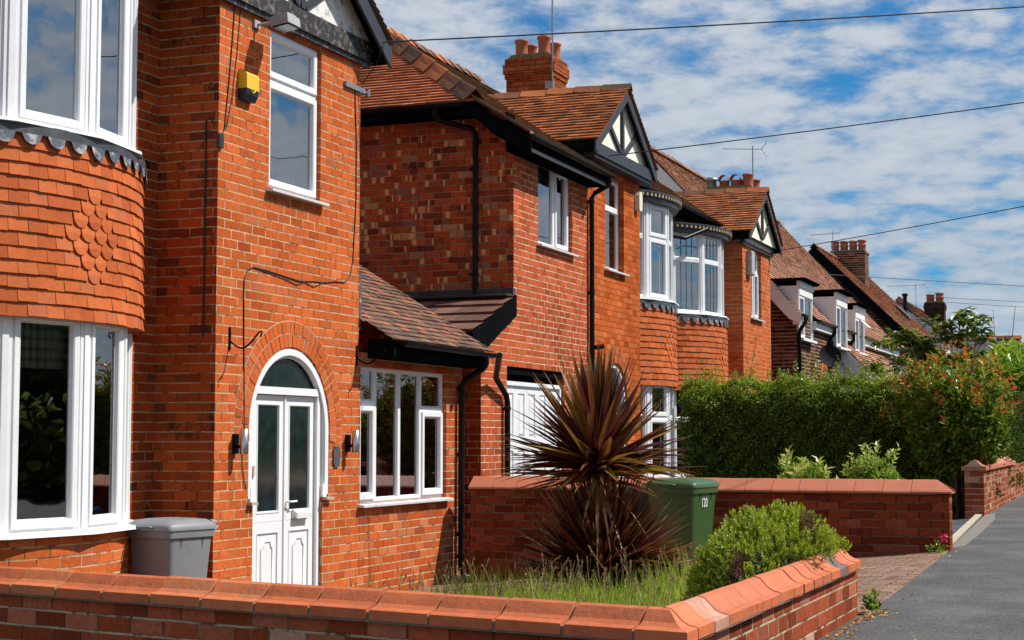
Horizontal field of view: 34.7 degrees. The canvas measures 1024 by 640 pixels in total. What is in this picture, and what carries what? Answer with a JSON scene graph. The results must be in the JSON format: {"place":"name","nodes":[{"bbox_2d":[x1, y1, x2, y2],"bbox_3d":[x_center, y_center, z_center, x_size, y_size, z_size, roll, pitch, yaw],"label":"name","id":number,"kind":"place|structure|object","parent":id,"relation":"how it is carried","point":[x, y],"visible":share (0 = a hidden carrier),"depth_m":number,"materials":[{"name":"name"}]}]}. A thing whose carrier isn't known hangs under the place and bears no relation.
{"place":"outdoors","nodes":[
{"label":"outdoors","id":0,"kind":"place"},
{"bbox_2d":[616,486,650,544],"bbox_3d":[1.333,2.191,17.135,0.515,0.904,0.659,-2,-5,26],"label":"wheelie bin","id":1,"kind":"object","parent":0,"point":[643,500],"visible":0.07,"depth_m":16.86,"materials":[{"name":"black plastic"}]},
{"bbox_2d":[409,551,947,613],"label":"driveway","id":2,"kind":"structure","parent":0,"point":[885,577],"depth_m":14.34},
{"bbox_2d":[128,517,218,577],"bbox_3d":[-2.725,2.071,13.079,0.515,0.974,0.636,-3,-5,33],"label":"wheelie bin","id":3,"kind":"object","parent":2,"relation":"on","point":[170,546],"visible":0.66,"depth_m":12.91,"materials":[{"name":"grey plastic"}]},
{"bbox_2d":[644,478,718,567],"bbox_3d":[1.728,2.080,16.613,0.566,0.944,0.795,-2,-5,29],"label":"wheelie bin","id":4,"kind":"object","parent":2,"relation":"on","point":[699,497],"visible":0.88,"depth_m":16.35,"materials":[{"name":"green plastic"}]},
{"bbox_2d":[826,550,958,639],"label":"fallen leaves","id":5,"kind":"object","parent":2,"relation":"on","point":[868,615],"visible":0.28,"depth_m":10.15,"materials":[{"name":"brown plant"}]},
{"bbox_2d":[925,532,948,552],"bbox_3d":[4.244,2.219,16.335,0.251,0.213,0.149,-3,-5,37],"label":"flower","id":6,"kind":"object","parent":2,"relation":"on","point":[938,543],"visible":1,"depth_m":16.32,"materials":[{"name":"green plant"}]},
{"bbox_2d":[374,0,1023,343],"label":"sky","id":7,"kind":"structure","parent":0,"point":[707,84],"materials":[{"name":"blue"}]},
{"bbox_2d":[818,514,980,639],"bbox_3d":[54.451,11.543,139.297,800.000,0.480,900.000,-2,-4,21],"label":"ground","id":8,"kind":"structure","parent":0,"point":[846,623],"depth_m":10.21,"materials":[{"name":"grey concrete"}]},
{"bbox_2d":[0,0,497,590],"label":"brick house","id":9,"kind":"structure","parent":8,"relation":"on","point":[204,314],"depth_m":14.32,"materials":[{"name":"orange brick"}]},
{"bbox_2d":[0,315,135,539],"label":"bay window","id":10,"kind":"structure","parent":9,"relation":"in","point":[84,348],"depth_m":12.16,"materials":[{"name":"white plastic"}]},
{"bbox_2d":[0,0,146,171],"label":"bay window","id":11,"kind":"structure","parent":9,"relation":"in","point":[13,13],"depth_m":12.39,"materials":[{"name":"white plastic"}]},
{"bbox_2d":[254,394,283,582],"bbox_3d":[-2.231,1.661,14.815,0.057,1.965,0.562,-2,-4,21],"label":"door","id":12,"kind":"structure","parent":9,"relation":"in","point":[269,408],"depth_m":14.85,"materials":[{"name":"white plastic"}]},
{"bbox_2d":[266,30,328,205],"bbox_3d":[-2.110,-1.885,15.397,0.328,1.517,1.090,-2,-4,21],"label":"window","id":13,"kind":"structure","parent":9,"relation":"in","point":[285,115],"depth_m":15.56,"materials":[{"name":"white plastic"}]},
{"bbox_2d":[284,396,313,584],"bbox_3d":[-1.987,1.700,15.347,0.125,1.965,0.568,-2,-4,21],"label":"door","id":14,"kind":"structure","parent":9,"relation":"in","point":[298,569],"depth_m":15.38,"materials":[{"name":"white plastic"}]},
{"bbox_2d":[357,367,453,507],"bbox_3d":[-1.152,1.243,17.447,0.194,1.417,2.260,-2,-4,21],"label":"window","id":15,"kind":"structure","parent":9,"relation":"in","point":[421,413],"depth_m":17.45,"materials":[{"name":"white plastic"}]},
{"bbox_2d":[383,6,1023,42],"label":"overhead wire","id":16,"kind":"object","parent":9,"relation":"attached to","point":[700,25],"visible":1,"depth_m":17.28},
{"bbox_2d":[0,548,860,639],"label":"garden wall","id":17,"kind":"structure","parent":8,"relation":"on","point":[805,599],"depth_m":7.88,"materials":[{"name":"brick"}]},
{"bbox_2d":[359,0,681,574],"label":"brick house","id":18,"kind":"structure","parent":8,"relation":"on","point":[509,224],"depth_m":21.37,"materials":[{"name":"orange brick"}]},
{"bbox_2d":[507,381,560,475],"bbox_3d":[0.249,1.967,21.157,0.080,2.300,2.090,-2,-4,21],"label":"garage door","id":19,"kind":"structure","parent":18,"relation":"in","point":[520,401],"depth_m":21.01,"materials":[{"name":"white paint"}]},
{"bbox_2d":[537,166,578,256],"bbox_3d":[0.495,-1.495,22.099,0.347,1.157,1.470,-2,-4,21],"label":"window","id":20,"kind":"structure","parent":18,"relation":"in","point":[550,243],"depth_m":22.23,"materials":[{"name":"white plastic"}]},
{"bbox_2d":[604,181,629,275],"bbox_3d":[1.434,-1.403,24.529,0.367,1.427,1.020,-2,-4,21],"label":"window","id":21,"kind":"structure","parent":18,"relation":"in","point":[614,211],"depth_m":24.89,"materials":[{"name":"white plastic"}]},
{"bbox_2d":[641,385,674,477],"bbox_3d":[2.316,1.848,27.185,0.630,1.605,2.840,-2,-4,21],"label":"bay window","id":22,"kind":"structure","parent":18,"relation":"in","point":[667,413],"depth_m":26.98,"materials":[{"name":"white plastic"}]},
{"bbox_2d":[640,202,678,306],"bbox_3d":[2.363,-1.069,27.380,0.730,1.598,2.908,-2,-4,21],"label":"bay window","id":23,"kind":"structure","parent":18,"relation":"in","point":[663,238],"depth_m":27.05,"materials":[{"name":"white plastic"}]},
{"bbox_2d":[608,102,1023,155],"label":"overhead wire","id":24,"kind":"object","parent":18,"relation":"attached to","point":[817,129],"visible":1,"depth_m":23.02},
{"bbox_2d":[340,543,703,606],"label":"grass","id":25,"kind":"structure","parent":8,"relation":"on","point":[615,594],"depth_m":12.35,"materials":[{"name":"green plant"}]},
{"bbox_2d":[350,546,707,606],"bbox_3d":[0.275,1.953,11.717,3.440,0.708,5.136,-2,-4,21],"label":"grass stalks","id":26,"kind":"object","parent":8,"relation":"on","point":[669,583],"depth_m":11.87,"materials":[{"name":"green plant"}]},
{"bbox_2d":[492,341,710,590],"bbox_3d":[0.760,1.305,13.954,1.986,2.318,1.944,-2,-4,21],"label":"cordyline","id":27,"kind":"object","parent":8,"relation":"on","point":[595,433],"visible":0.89,"depth_m":13.74,"materials":[{"name":"brown plant"}]},
{"bbox_2d":[485,84,782,477],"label":"brick house","id":28,"kind":"structure","parent":8,"relation":"on","point":[727,242],"depth_m":32.21,"materials":[{"name":"orange brick"}]},
{"bbox_2d":[674,390,722,477],"bbox_3d":[3.659,2.108,30.484,0.730,1.643,2.908,-2,-4,21],"label":"bay window","id":29,"kind":"structure","parent":28,"relation":"in","point":[675,396],"depth_m":29.35,"materials":[{"name":"white plastic"}]},
{"bbox_2d":[673,232,728,320],"bbox_3d":[3.659,-0.767,30.694,0.730,1.478,2.908,-2,-4,21],"label":"bay window","id":30,"kind":"structure","parent":28,"relation":"in","point":[715,254],"depth_m":30.14,"materials":[{"name":"white plastic"}]},
{"bbox_2d":[751,253,765,321],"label":"window","id":31,"kind":"structure","parent":28,"relation":"in","point":[754,297],"depth_m":33.46,"materials":[{"name":"white plastic"}]},
{"bbox_2d":[778,206,1023,250],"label":"overhead wire","id":32,"kind":"object","parent":28,"relation":"attached to","point":[904,228],"visible":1,"depth_m":32.11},
{"bbox_2d":[468,476,954,580],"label":"boundary wall","id":33,"kind":"structure","parent":8,"relation":"on","point":[870,517],"depth_m":17.07,"materials":[{"name":"brick"}]},
{"bbox_2d":[678,499,851,601],"bbox_3d":[1.502,1.497,9.900,1.043,0.828,1.927,-2,-4,21],"label":"hebe bush","id":34,"kind":"object","parent":8,"relation":"on","point":[784,542],"visible":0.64,"depth_m":9.58,"materials":[{"name":"green plant"}]},
{"bbox_2d":[650,145,908,392],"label":"brick cottage","id":35,"kind":"structure","parent":8,"relation":"on","point":[826,320],"depth_m":40.29,"materials":[{"name":"brown tile"}]},
{"bbox_2d":[823,274,1017,285],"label":"overhead wire","id":36,"kind":"object","parent":35,"relation":"attached to","point":[922,280],"visible":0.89,"depth_m":52.16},
{"bbox_2d":[774,443,838,478],"bbox_3d":[3.722,2.274,20.564,0.892,1.446,0.870,-2,-4,21],"label":"garden shrub","id":37,"kind":"object","parent":8,"relation":"on","point":[808,470],"visible":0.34,"depth_m":20.48,"materials":[{"name":"green plant"}]},
{"bbox_2d":[674,352,973,515],"bbox_3d":[5.157,2.011,27.161,5.002,2.987,1.171,-2,-4,21],"label":"hedge","id":38,"kind":"object","parent":8,"relation":"on","point":[739,433],"visible":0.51,"depth_m":27.13,"materials":[{"name":"green plant"}]},
{"bbox_2d":[841,439,906,479],"bbox_3d":[4.444,2.195,20.101,0.826,1.465,0.726,-2,-4,21],"label":"garden shrub","id":39,"kind":"object","parent":8,"relation":"on","point":[868,466],"visible":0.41,"depth_m":20.02,"materials":[{"name":"green plant"}]},
{"bbox_2d":[808,228,964,378],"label":"brick cottage","id":40,"kind":"structure","parent":8,"relation":"on","point":[885,310],"depth_m":58.16,"materials":[{"name":"brown tile"}]},
{"bbox_2d":[861,306,998,379],"bbox_3d":[8.456,1.739,33.252,2.883,4.017,1.585,-2,-4,21],"label":"young tree","id":41,"kind":"object","parent":8,"relation":"on","point":[927,346],"visible":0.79,"depth_m":33.27,"materials":[{"name":"green plant"}]},
{"bbox_2d":[895,281,981,369],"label":"slate roofed house","id":42,"kind":"structure","parent":8,"relation":"on","point":[932,309],"depth_m":73.39,"materials":[{"name":"tile"}]},
{"bbox_2d":[932,301,1017,306],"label":"overhead wire","id":43,"kind":"object","parent":42,"relation":"attached to","point":[978,304],"visible":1,"depth_m":74.25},
{"bbox_2d":[938,297,1018,301],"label":"overhead wire","id":44,"kind":"object","parent":42,"relation":"attached to","point":[978,299],"visible":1,"depth_m":74.24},
{"bbox_2d":[915,473,962,515],"bbox_3d":[6.500,2.712,25.134,0.842,0.764,0.716,-2,-4,21],"label":"plant","id":45,"kind":"object","parent":8,"relation":"on","point":[930,478],"visible":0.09,"depth_m":25.10,"materials":[{"name":"green plant"}]},
{"bbox_2d":[876,340,1022,518],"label":"photinia shrub","id":46,"kind":"object","parent":8,"relation":"on","point":[955,423],"visible":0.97,"depth_m":24.99,"materials":[{"name":"green plant"}]},
{"bbox_2d":[953,514,981,543],"bbox_3d":[5.655,2.608,20.483,0.090,0.022,7.905,-1,-4,18],"label":"path edging","id":47,"kind":"object","parent":8,"relation":"on","point":[962,530],"visible":0.82,"depth_m":20.54,"materials":[{"name":"concrete"}]},
{"bbox_2d":[928,376,1023,498],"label":"hedge","id":48,"kind":"object","parent":8,"relation":"on","point":[1015,452],"visible":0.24,"depth_m":31.79,"materials":[{"name":"green plant"}]},
{"bbox_2d":[960,337,1023,396],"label":"laurel bush","id":49,"kind":"object","parent":8,"relation":"on","point":[1012,360],"visible":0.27,"depth_m":38.45,"materials":[{"name":"green plant"}]},
{"bbox_2d":[961,456,1023,518],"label":"street wall","id":50,"kind":"structure","parent":8,"relation":"on","point":[982,497],"depth_m":25.15,"materials":[{"name":"brick"}]},
{"bbox_2d":[993,310,1014,346],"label":"bare sapling","id":51,"kind":"object","parent":8,"relation":"on","point":[1009,330],"visible":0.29,"depth_m":42.30,"materials":[{"name":"grey plant"}]},
{"bbox_2d":[824,494,1023,639],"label":"pavement","id":52,"kind":"structure","parent":0,"point":[975,591],"depth_m":11.62,"materials":[{"name":"grey asphalt"}]},
{"bbox_2d":[860,586,881,610],"bbox_3d":[2.327,1.803,10.605,0.141,0.158,0.166,-2,-4,21],"label":"weed","id":53,"kind":"object","parent":52,"relation":"on","point":[871,604],"visible":1,"depth_m":10.59,"materials":[{"name":"green plant"}]},
{"bbox_2d":[953,513,994,547],"bbox_3d":[5.942,2.635,20.812,0.198,0.001,8.654,-1,-4,18],"label":"concrete strip","id":54,"kind":"object","parent":52,"relation":"on","point":[977,528],"visible":0.86,"depth_m":20.11,"materials":[{"name":"grey concrete"}]},
{"bbox_2d":[952,519,969,533],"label":"path","id":55,"kind":"structure","parent":0,"point":[957,525],"depth_m":22.74,"materials":[{"name":"grey concrete"}]},
{"bbox_2d":[964,335,1023,361],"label":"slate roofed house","id":56,"kind":"structure","parent":0,"point":[987,345],"depth_m":93.19,"materials":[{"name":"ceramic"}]}
]}

